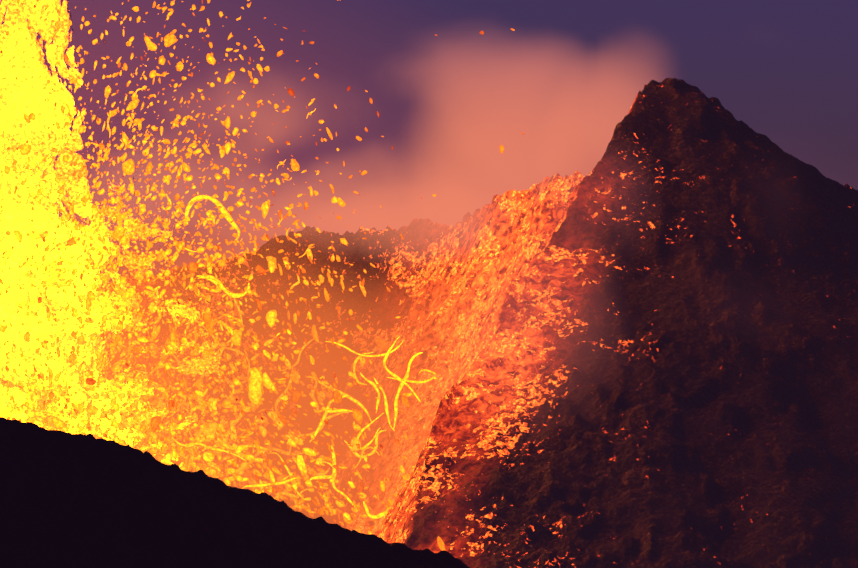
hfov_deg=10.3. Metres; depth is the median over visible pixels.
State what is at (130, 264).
lava fountain veil
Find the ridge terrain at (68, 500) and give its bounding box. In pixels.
[0,417,469,567]
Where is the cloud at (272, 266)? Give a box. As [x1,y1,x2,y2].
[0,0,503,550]
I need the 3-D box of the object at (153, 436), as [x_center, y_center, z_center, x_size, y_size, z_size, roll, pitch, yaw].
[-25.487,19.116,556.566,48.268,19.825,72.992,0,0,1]
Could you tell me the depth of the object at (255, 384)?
538.87 m
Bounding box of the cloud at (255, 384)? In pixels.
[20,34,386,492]
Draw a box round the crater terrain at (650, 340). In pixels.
[2,78,857,567]
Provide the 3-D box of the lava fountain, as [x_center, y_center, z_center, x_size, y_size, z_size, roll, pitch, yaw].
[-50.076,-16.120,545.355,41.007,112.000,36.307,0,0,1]
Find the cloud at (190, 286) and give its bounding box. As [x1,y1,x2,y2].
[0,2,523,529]
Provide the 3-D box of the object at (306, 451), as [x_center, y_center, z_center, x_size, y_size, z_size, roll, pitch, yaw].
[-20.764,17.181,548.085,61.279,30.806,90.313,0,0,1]
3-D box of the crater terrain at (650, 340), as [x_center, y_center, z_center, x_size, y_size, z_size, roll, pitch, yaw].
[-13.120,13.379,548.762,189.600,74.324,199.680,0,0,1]
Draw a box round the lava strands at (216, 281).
[62,73,436,518]
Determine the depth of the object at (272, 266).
540.94 m
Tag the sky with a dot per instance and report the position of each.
(568, 72)
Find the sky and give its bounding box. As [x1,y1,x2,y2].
[0,0,857,286]
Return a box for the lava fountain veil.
[0,0,248,480]
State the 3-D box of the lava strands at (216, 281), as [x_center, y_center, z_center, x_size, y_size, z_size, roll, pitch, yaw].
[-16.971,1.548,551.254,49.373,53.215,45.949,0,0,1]
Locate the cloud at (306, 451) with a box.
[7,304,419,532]
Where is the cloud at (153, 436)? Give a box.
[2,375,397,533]
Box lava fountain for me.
[0,0,156,447]

